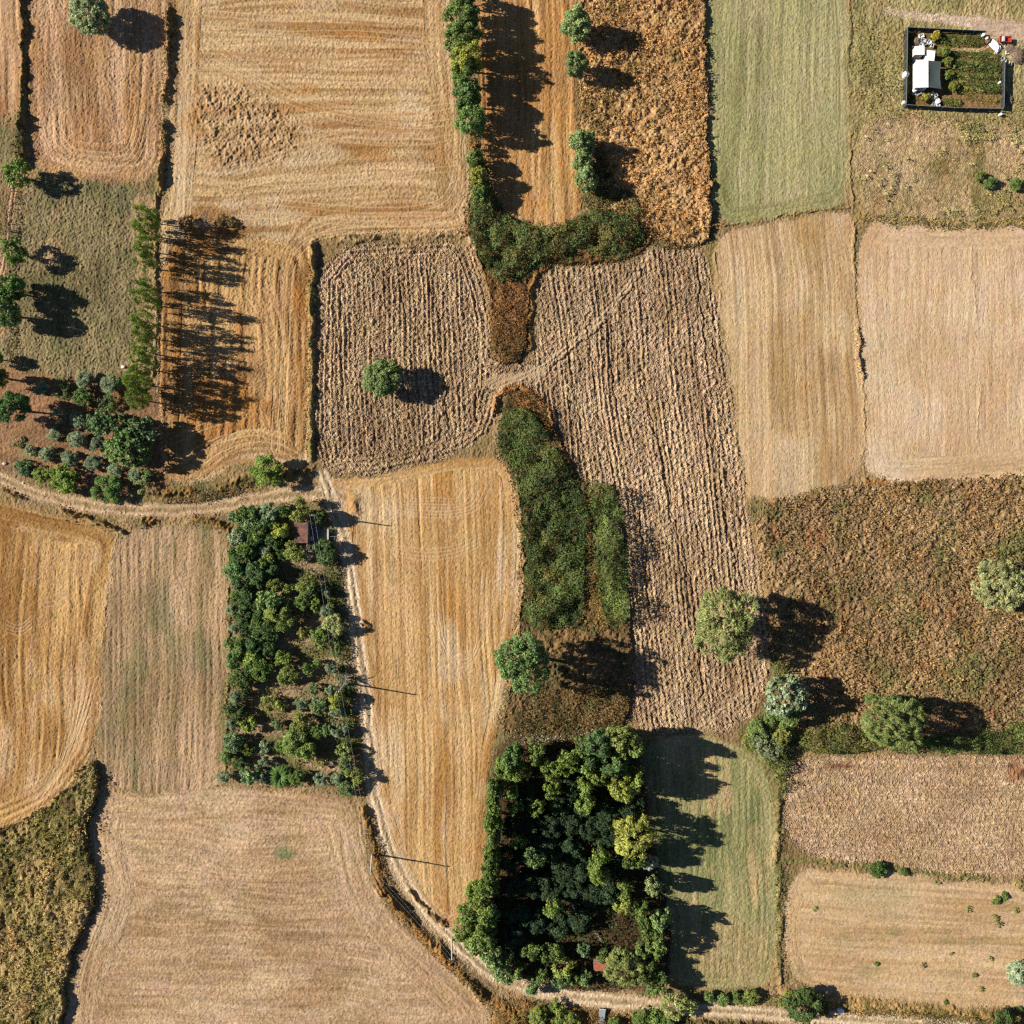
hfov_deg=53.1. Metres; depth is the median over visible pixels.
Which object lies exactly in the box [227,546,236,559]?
tree
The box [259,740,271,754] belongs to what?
tree
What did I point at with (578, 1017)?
weeds
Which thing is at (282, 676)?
tree
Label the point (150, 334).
tree
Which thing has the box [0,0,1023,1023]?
ground
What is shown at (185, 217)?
bush
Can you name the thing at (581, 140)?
tree
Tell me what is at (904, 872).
bush
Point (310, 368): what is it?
hedge
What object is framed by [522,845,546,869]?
tree
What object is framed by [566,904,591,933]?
tree
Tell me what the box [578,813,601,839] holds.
tree
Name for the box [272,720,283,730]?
tree
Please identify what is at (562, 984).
tree
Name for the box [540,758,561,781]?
tree
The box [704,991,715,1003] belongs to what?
bush
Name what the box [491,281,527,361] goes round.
bramble thicket
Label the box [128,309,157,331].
tree
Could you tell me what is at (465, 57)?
tree
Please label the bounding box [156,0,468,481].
stubble field
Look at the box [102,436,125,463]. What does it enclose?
tree
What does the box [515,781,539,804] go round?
tree
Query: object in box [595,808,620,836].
tree
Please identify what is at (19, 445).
shrub
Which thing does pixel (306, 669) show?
tree
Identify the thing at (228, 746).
tree
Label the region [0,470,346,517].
dirt track
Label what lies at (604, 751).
tree
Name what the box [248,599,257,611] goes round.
tree
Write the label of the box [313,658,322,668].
tree
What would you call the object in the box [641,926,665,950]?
tree
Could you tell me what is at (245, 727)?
tree
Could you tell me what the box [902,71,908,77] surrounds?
water tank
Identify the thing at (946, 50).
bush
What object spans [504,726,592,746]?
flowering scrub
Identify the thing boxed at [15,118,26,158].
hedge
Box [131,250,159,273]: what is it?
tree
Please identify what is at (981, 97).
vegetable row
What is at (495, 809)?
tree
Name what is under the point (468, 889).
tree
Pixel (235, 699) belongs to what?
tree
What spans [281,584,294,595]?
tree
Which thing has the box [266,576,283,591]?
tree
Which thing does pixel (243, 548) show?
tree
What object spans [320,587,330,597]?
tree
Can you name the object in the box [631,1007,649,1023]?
bush
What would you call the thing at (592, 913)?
weeds
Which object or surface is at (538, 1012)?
bush
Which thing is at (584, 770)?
tree
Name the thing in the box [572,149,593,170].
tree
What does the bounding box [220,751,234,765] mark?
tree
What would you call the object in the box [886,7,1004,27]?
dirt track
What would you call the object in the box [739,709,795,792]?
hedge
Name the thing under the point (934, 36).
bush
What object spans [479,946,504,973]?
tree
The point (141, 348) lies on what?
tree
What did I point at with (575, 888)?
tree
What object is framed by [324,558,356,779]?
hedge
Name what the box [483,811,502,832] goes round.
tree
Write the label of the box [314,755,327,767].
tree
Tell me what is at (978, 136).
weeds
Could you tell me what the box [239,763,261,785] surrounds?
tree
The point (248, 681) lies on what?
tree
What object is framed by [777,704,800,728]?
tree
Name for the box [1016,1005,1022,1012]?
weed clump
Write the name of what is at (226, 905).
stubble field
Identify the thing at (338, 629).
tree
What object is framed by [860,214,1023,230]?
weeds
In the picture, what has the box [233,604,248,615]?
tree
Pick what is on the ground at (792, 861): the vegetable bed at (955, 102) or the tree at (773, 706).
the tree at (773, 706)
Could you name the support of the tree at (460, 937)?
on the ground at (792, 861)
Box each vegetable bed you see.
[937,33,982,46]
[942,97,960,106]
[950,50,999,60]
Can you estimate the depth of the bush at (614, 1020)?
198.50 m
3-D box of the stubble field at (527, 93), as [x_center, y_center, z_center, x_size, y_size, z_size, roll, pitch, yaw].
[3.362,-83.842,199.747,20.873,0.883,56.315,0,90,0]
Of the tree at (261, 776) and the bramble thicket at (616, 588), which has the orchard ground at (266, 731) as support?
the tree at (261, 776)
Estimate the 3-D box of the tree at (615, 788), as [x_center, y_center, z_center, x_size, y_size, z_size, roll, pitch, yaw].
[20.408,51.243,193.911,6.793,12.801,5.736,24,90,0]
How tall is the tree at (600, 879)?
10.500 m
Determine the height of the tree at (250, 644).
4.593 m
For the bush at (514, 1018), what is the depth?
198.21 m
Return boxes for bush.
[178,214,193,232]
[214,213,232,231]
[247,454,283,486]
[510,1012,527,1023]
[527,1004,548,1023]
[547,997,566,1023]
[562,1010,580,1023]
[607,1017,621,1023]
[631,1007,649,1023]
[646,1007,665,1023]
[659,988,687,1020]
[659,1015,676,1023]
[678,994,698,1015]
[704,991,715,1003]
[716,993,730,1007]
[731,990,744,1004]
[741,733,757,751]
[743,988,759,1005]
[746,718,768,741]
[751,725,783,760]
[762,712,782,725]
[770,727,792,747]
[778,991,800,1010]
[782,986,821,1022]
[818,1001,828,1015]
[869,860,887,878]
[900,868,907,876]
[921,93,930,100]
[930,30,940,42]
[937,46,950,56]
[942,56,952,67]
[944,69,954,79]
[948,81,959,92]
[974,170,986,181]
[982,176,997,189]
[993,1008,1015,1023]
[1009,177,1022,190]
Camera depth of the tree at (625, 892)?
194.28 m
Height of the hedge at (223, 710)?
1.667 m
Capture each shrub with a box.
[11,434,24,448]
[13,459,32,477]
[25,444,35,456]
[31,464,51,482]
[34,380,48,394]
[38,446,56,462]
[45,464,81,494]
[46,427,61,441]
[50,407,68,423]
[52,381,74,399]
[55,374,66,385]
[60,449,79,467]
[66,431,87,448]
[69,412,88,428]
[72,387,93,407]
[75,370,94,387]
[83,454,103,470]
[90,436,103,450]
[90,474,121,504]
[97,393,118,410]
[100,374,122,393]
[106,463,122,476]
[128,467,140,481]
[133,475,152,493]
[140,468,152,479]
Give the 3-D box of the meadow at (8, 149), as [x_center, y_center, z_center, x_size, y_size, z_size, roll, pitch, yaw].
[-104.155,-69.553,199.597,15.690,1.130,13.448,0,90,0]
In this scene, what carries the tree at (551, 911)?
on the wood floor
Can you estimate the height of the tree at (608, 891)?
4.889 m
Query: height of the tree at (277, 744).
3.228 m
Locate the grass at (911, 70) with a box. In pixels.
[907,33,913,103]
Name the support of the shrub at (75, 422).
on the orchard ground at (35, 426)
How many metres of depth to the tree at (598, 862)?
192.73 m
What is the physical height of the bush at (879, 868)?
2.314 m
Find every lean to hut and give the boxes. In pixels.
[911,46,924,58]
[922,50,934,60]
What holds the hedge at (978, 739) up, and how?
on the ground at (792, 861)
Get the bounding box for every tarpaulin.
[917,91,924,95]
[988,39,1001,52]
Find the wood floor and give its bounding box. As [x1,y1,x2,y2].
[473,736,672,991]
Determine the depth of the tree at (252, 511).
196.73 m
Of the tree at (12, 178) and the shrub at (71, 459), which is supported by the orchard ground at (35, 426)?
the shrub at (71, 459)
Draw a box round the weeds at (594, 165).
[579,81,634,205]
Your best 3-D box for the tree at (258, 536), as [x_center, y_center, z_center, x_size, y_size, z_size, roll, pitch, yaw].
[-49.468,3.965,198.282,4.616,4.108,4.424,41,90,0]
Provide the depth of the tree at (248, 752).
197.79 m
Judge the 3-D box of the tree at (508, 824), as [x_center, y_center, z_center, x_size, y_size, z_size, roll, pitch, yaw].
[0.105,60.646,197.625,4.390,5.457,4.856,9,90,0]
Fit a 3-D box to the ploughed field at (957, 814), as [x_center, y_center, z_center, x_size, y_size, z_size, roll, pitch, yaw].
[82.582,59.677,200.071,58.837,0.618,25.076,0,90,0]
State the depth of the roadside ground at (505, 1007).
199.62 m
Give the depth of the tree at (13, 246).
195.24 m
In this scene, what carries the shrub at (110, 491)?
on the orchard ground at (35, 426)
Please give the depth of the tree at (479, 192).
195.84 m
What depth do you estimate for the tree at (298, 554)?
197.21 m
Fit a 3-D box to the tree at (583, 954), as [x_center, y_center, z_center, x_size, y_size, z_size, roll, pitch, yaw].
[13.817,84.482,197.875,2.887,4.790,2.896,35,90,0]
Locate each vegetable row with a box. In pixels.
[951,63,1000,72]
[951,79,1001,87]
[951,85,1000,93]
[952,60,1000,67]
[952,71,999,80]
[964,94,996,103]
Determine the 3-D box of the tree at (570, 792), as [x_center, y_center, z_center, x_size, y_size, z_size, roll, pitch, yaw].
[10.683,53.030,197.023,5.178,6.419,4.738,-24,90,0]
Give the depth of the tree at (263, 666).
196.99 m
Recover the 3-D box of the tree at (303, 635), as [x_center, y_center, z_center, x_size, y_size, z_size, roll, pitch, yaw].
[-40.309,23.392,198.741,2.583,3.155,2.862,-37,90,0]
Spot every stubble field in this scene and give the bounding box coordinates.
[0,0,24,113]
[0,501,114,826]
[27,0,167,180]
[64,786,491,1023]
[97,524,229,793]
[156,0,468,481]
[158,232,312,481]
[332,456,521,926]
[476,0,581,226]
[713,212,866,498]
[785,867,1023,1007]
[858,219,1023,481]
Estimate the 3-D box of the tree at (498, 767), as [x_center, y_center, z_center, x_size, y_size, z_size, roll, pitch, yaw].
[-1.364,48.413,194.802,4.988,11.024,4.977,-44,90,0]
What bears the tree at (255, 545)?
on the orchard ground at (266, 731)
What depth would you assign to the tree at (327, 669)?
197.85 m
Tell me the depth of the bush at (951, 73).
198.84 m
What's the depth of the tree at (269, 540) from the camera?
197.25 m
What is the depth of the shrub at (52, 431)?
198.88 m
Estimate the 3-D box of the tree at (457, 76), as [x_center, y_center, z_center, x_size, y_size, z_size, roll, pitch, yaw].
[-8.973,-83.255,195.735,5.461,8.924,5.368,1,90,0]
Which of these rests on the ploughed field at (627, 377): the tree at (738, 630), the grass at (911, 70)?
the tree at (738, 630)
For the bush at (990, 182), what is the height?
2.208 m
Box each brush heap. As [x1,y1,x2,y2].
[913,37,920,45]
[1004,44,1014,53]
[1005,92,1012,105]
[1009,46,1023,65]
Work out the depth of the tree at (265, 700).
197.66 m
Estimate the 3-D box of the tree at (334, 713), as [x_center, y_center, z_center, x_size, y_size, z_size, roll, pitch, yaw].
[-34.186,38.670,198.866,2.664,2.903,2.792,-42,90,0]
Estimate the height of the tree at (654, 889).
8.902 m
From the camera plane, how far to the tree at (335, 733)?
197.81 m
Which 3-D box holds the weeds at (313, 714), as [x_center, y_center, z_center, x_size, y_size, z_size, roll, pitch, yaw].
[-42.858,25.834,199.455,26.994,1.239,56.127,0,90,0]
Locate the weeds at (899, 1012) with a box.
[799,999,944,1019]
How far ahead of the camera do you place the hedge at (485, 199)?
197.25 m
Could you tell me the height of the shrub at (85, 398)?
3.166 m
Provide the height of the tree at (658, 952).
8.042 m
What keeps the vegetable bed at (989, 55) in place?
on the garden soil
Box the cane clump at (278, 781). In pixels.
[268,762,292,789]
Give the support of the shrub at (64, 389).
on the orchard ground at (35, 426)
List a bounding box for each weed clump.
[991,895,1001,904]
[992,913,998,921]
[1001,891,1009,900]
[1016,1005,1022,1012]
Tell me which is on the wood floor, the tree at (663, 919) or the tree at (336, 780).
the tree at (663, 919)
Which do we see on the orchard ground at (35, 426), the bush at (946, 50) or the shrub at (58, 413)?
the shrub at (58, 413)
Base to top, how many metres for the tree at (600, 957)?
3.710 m
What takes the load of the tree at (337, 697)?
on the orchard ground at (266, 731)
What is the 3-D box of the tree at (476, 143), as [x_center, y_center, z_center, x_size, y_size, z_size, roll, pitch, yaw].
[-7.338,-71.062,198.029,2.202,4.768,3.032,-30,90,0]
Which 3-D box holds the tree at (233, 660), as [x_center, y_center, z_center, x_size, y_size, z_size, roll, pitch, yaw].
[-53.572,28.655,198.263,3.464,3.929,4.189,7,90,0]
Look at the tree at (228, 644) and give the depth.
197.58 m
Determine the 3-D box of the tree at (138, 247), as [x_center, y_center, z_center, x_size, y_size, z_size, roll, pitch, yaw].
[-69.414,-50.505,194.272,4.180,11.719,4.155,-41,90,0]
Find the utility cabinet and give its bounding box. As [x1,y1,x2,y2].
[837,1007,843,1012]
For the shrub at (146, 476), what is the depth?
198.63 m
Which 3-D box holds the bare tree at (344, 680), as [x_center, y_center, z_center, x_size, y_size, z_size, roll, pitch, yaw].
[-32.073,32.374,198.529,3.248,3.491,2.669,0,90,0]
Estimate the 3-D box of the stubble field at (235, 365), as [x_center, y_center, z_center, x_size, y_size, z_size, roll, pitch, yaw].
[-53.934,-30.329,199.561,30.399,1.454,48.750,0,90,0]
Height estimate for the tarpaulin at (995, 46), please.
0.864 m
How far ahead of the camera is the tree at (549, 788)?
193.89 m
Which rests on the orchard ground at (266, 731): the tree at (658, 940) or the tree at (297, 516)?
the tree at (297, 516)
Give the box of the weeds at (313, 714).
[223,501,360,787]
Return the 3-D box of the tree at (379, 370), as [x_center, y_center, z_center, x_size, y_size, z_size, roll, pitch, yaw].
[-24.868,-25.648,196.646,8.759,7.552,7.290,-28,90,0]
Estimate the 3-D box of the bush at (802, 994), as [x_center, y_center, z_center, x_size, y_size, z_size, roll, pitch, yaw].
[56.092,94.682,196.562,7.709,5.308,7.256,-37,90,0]
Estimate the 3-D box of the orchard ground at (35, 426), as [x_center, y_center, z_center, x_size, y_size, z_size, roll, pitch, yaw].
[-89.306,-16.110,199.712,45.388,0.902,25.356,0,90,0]
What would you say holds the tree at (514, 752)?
on the wood floor
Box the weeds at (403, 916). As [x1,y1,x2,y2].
[364,817,499,1011]
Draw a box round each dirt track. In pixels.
[0,181,17,288]
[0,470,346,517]
[315,469,990,1023]
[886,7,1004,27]
[970,16,1023,40]
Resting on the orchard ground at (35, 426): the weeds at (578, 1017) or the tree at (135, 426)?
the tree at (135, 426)
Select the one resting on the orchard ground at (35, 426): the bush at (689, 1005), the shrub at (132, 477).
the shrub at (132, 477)
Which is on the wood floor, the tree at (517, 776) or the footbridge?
the tree at (517, 776)
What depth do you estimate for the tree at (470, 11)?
192.80 m
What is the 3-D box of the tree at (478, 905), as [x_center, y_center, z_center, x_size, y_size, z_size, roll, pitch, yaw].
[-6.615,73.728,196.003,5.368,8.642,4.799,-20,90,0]
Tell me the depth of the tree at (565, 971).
196.40 m
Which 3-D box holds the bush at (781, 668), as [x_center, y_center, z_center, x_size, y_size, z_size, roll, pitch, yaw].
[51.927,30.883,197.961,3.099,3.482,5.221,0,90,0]
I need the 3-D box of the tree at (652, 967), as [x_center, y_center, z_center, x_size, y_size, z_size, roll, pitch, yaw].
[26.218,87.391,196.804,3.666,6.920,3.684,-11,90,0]
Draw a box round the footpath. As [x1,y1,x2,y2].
[940,45,988,51]
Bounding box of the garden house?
[912,60,940,91]
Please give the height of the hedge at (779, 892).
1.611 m
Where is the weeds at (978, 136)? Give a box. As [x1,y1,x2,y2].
[859,121,1023,222]
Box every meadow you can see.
[0,124,17,184]
[0,177,153,377]
[0,762,99,1023]
[129,191,157,378]
[647,734,780,988]
[705,0,851,222]
[848,0,1023,215]
[855,113,1023,224]
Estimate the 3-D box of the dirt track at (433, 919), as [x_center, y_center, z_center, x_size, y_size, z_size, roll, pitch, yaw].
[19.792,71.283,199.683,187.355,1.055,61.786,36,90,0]
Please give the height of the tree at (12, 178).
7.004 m
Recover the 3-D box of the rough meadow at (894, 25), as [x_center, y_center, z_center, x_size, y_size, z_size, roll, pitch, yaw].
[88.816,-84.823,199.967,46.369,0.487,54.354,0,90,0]
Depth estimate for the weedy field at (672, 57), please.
199.17 m
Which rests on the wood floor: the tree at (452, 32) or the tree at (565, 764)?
the tree at (565, 764)
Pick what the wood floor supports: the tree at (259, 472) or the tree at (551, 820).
the tree at (551, 820)
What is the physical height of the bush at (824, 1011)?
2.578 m
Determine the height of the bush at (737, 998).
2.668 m
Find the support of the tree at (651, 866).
on the wood floor
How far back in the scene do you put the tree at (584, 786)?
191.75 m
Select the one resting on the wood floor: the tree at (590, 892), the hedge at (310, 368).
the tree at (590, 892)
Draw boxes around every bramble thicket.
[468,162,645,283]
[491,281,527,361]
[497,406,589,630]
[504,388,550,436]
[512,680,629,735]
[582,155,643,225]
[585,529,607,632]
[588,482,629,626]
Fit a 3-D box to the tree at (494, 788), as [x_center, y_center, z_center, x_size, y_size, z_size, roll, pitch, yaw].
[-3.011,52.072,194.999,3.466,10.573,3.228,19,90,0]
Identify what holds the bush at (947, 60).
on the garden soil
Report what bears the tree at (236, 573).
on the orchard ground at (266, 731)
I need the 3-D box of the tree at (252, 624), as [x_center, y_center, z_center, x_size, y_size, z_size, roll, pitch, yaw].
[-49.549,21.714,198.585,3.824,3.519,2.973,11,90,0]
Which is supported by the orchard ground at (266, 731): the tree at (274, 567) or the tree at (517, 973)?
the tree at (274, 567)
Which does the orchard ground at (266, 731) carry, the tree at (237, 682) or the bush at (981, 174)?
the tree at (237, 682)
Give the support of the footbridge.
on the roadside ground at (505, 1007)
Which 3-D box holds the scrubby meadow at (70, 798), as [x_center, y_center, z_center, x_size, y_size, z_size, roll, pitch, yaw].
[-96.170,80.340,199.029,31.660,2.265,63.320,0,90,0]
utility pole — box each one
[368,853,373,871]
[449,939,454,959]
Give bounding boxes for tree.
[0,236,29,265]
[0,274,27,303]
[0,295,21,326]
[0,368,10,388]
[0,390,31,422]
[2,158,32,188]
[68,0,112,35]
[86,408,112,436]
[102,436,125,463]
[109,412,129,438]
[110,425,151,467]
[120,368,155,394]
[123,384,152,410]
[126,288,162,310]
[126,414,156,444]
[127,350,160,378]
[128,217,160,239]
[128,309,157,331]
[129,337,157,358]
[131,203,161,228]
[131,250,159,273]
[131,323,157,345]
[132,233,156,257]
[133,275,158,292]
[193,209,215,234]
[215,770,232,782]
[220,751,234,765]
[221,702,238,714]
[222,561,244,580]
[223,636,235,650]
[223,732,244,753]
[224,718,237,729]
[225,603,238,615]
[226,652,243,670]
[227,510,238,522]
[227,526,246,546]
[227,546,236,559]
[227,671,243,688]
[228,622,240,634]
[229,691,242,705]
[230,589,240,602]
[231,552,246,565]
[231,577,243,591]
[231,638,246,654]
[231,706,246,722]
[232,610,251,625]
[232,755,247,770]
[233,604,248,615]
[234,505,246,524]
[234,541,258,562]
[236,525,248,535]
[236,581,252,591]
[236,714,256,733]
[237,589,257,610]
[237,686,252,696]
[239,515,257,531]
[239,623,252,637]
[239,649,261,667]
[239,667,253,686]
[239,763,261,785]
[241,561,265,584]
[241,742,256,755]
[244,636,263,654]
[245,504,262,522]
[246,522,267,543]
[246,533,259,549]
[247,618,262,630]
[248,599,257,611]
[249,573,267,588]
[249,658,274,681]
[250,620,279,644]
[252,609,266,621]
[255,514,269,533]
[255,589,281,610]
[257,558,269,569]
[257,756,270,766]
[257,770,269,782]
[258,501,277,519]
[258,545,270,558]
[259,695,277,711]
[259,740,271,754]
[261,640,276,657]
[262,594,297,632]
[263,532,284,550]
[264,551,275,564]
[264,561,280,576]
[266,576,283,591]
[267,518,276,529]
[271,523,288,538]
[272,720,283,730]
[274,650,289,665]
[275,548,286,560]
[275,700,287,711]
[275,739,282,752]
[276,505,291,517]
[276,662,300,684]
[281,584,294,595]
[281,728,306,758]
[282,540,305,561]
[288,495,310,522]
[288,770,303,784]
[289,711,308,734]
[292,698,307,711]
[293,594,310,610]
[294,572,315,594]
[296,625,309,640]
[298,741,315,760]
[300,544,312,561]
[301,662,316,675]
[304,578,320,595]
[306,682,319,695]
[306,723,322,739]
[308,695,327,715]
[309,509,328,525]
[309,596,320,612]
[309,626,329,649]
[312,538,336,565]
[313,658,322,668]
[313,771,326,785]
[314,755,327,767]
[319,723,331,736]
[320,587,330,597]
[320,603,331,617]
[321,613,346,636]
[324,663,336,674]
[324,685,337,697]
[328,692,345,709]
[328,704,342,716]
[329,722,342,737]
[330,770,346,785]
[335,742,349,756]
[337,779,355,796]
[338,673,353,686]
[338,755,353,771]
[340,725,350,735]
[344,767,364,786]
[361,358,403,397]
[442,0,480,34]
[443,17,483,55]
[449,39,483,72]
[450,58,478,86]
[451,77,482,110]
[452,0,475,12]
[453,100,487,134]
[453,916,475,943]
[457,900,479,925]
[463,926,486,956]
[465,149,483,168]
[465,879,479,902]
[465,886,489,913]
[468,137,480,150]
[470,166,486,183]
[471,183,487,202]
[475,921,491,938]
[476,876,499,897]
[476,925,497,950]
[477,902,500,927]
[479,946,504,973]
[480,863,499,881]
[482,845,501,865]
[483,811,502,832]
[484,793,501,816]
[486,777,503,797]
[486,829,500,849]
[492,756,516,780]
[493,629,551,694]
[493,965,512,985]
[499,843,522,871]
[499,869,521,898]
[500,741,524,766]
[500,780,518,800]
[500,926,525,952]
[500,949,514,970]
[501,815,523,838]
[505,796,523,816]
[507,758,530,782]
[507,959,526,981]
[509,831,527,849]
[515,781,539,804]
[518,811,543,834]
[519,941,540,961]
[520,871,542,898]
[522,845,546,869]
[525,906,549,935]
[525,975,539,995]
[526,739,545,766]
[527,797,545,817]
[527,828,555,853]
[535,968,548,984]
[536,812,562,838]
[536,871,564,901]
[536,944,547,963]
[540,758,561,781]
[542,897,564,918]
[543,780,561,799]
[544,838,564,863]
[544,913,568,937]
[545,942,564,963]
[548,790,572,817]
[549,860,573,883]
[549,973,570,990]
[551,957,577,978]
[555,776,579,801]
[556,748,582,776]
[558,809,585,836]
[559,3,591,44]
[559,837,584,863]
[560,878,585,905]
[563,970,579,987]
[565,50,589,79]
[565,794,591,819]
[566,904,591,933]
[568,128,594,153]
[569,750,595,775]
[569,855,593,882]
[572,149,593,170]
[573,793,595,814]
[574,165,598,192]
[574,736,586,756]
[575,942,590,957]
[576,773,595,797]
[578,727,614,768]
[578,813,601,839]
[578,967,592,986]
[579,883,604,907]
[585,760,608,786]
[587,865,610,885]
[589,845,611,868]
[593,795,621,820]
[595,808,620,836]
[595,833,620,854]
[596,948,608,963]
[597,747,629,777]
[598,877,620,904]
[600,725,636,762]
[602,946,645,989]
[603,853,629,880]
[604,771,639,803]
[612,812,658,859]
[612,895,631,913]
[616,875,634,898]
[617,798,645,819]
[618,733,645,759]
[620,847,646,868]
[623,765,644,790]
[629,897,648,918]
[634,941,652,960]
[635,915,651,936]
[637,967,670,996]
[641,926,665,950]
[641,957,657,980]
[642,854,658,870]
[644,874,661,897]
[645,938,666,960]
[648,906,671,932]
[661,883,669,894]
[693,585,760,664]
[763,674,809,718]
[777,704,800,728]
[859,692,928,753]
[970,558,1023,611]
[1006,960,1023,986]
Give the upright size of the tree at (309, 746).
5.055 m
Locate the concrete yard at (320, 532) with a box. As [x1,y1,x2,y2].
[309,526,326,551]
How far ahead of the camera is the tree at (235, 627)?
197.61 m
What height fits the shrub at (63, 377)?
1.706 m
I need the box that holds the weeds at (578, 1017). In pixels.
[494,1000,643,1023]
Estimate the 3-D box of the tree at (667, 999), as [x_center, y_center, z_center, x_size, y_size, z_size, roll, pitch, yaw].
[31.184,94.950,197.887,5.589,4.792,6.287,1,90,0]
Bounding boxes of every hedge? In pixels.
[2,186,20,360]
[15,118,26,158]
[155,0,172,178]
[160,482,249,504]
[221,681,228,750]
[308,263,313,449]
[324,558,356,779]
[468,128,492,225]
[688,994,778,1006]
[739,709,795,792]
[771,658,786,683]
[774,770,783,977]
[795,721,914,754]
[912,722,1023,754]
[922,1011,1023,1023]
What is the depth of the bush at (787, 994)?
197.00 m
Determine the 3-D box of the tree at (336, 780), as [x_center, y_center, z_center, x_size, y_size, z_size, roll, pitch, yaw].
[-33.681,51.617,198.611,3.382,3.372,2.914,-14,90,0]
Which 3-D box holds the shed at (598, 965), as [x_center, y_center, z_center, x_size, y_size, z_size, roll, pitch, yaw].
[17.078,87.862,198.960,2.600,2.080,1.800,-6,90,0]
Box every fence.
[903,27,907,105]
[904,104,1003,111]
[906,27,985,33]
[1001,59,1004,107]
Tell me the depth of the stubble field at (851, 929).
200.00 m
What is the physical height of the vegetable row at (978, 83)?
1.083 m
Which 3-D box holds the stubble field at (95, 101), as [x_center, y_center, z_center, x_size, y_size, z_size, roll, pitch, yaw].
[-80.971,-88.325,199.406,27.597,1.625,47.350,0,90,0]
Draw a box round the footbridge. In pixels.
[598,1008,605,1023]
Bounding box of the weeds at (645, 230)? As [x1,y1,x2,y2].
[603,210,691,249]
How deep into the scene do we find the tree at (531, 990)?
197.39 m
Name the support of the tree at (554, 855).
on the wood floor
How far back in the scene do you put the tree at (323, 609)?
197.90 m
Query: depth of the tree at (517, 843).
194.17 m
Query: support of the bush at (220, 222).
on the stubble field at (307, 122)
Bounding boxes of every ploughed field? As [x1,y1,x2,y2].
[315,238,534,476]
[527,245,771,732]
[784,753,1023,877]
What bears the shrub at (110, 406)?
on the orchard ground at (35, 426)
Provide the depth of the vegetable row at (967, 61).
199.44 m
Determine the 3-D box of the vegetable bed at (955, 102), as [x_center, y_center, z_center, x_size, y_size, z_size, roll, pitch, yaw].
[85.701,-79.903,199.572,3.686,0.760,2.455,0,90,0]
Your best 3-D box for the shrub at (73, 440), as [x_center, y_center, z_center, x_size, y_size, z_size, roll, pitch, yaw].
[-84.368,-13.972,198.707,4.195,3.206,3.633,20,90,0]
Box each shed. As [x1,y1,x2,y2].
[294,521,309,543]
[593,959,606,970]
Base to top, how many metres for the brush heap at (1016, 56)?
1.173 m
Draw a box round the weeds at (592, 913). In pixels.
[475,737,669,991]
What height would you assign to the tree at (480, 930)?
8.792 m
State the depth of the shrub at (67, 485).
197.27 m
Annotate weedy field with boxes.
[578,0,713,245]
[756,474,1023,736]
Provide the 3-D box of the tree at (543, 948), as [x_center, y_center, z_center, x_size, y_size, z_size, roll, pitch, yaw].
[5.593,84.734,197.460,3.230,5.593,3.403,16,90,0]
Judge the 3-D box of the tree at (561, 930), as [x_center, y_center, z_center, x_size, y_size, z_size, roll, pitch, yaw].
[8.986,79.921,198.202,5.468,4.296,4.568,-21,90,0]
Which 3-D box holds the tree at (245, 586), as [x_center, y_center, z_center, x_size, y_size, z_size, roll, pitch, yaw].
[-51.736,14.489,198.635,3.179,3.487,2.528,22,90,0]
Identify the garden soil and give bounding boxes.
[903,30,1001,107]
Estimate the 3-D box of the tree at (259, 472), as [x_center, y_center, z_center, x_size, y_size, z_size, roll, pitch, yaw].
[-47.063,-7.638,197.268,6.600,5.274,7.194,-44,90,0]
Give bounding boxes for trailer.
[995,36,1011,44]
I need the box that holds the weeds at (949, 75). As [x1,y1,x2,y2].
[943,62,953,91]
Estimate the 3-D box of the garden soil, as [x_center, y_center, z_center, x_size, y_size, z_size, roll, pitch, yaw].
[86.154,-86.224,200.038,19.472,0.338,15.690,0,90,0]
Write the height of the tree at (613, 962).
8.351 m
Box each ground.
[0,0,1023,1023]
[0,366,170,493]
[224,502,364,788]
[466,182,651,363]
[492,997,762,1023]
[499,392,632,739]
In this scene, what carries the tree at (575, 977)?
on the wood floor
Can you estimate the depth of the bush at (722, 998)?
198.20 m
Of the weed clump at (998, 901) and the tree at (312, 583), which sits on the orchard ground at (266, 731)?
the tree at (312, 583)
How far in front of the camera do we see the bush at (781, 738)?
197.03 m
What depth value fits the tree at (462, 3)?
194.34 m
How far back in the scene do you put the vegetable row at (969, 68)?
199.44 m
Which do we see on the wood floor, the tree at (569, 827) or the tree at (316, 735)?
the tree at (569, 827)
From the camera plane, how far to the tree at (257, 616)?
197.05 m
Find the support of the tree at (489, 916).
on the wood floor
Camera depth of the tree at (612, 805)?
195.82 m
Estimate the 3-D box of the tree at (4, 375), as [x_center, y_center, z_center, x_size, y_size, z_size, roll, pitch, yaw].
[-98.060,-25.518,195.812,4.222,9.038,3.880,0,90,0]
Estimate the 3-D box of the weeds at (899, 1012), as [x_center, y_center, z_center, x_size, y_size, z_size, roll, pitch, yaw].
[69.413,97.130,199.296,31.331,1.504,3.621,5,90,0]
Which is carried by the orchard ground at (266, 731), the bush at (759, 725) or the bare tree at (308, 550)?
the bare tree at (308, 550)
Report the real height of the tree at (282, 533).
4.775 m
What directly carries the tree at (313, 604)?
on the orchard ground at (266, 731)

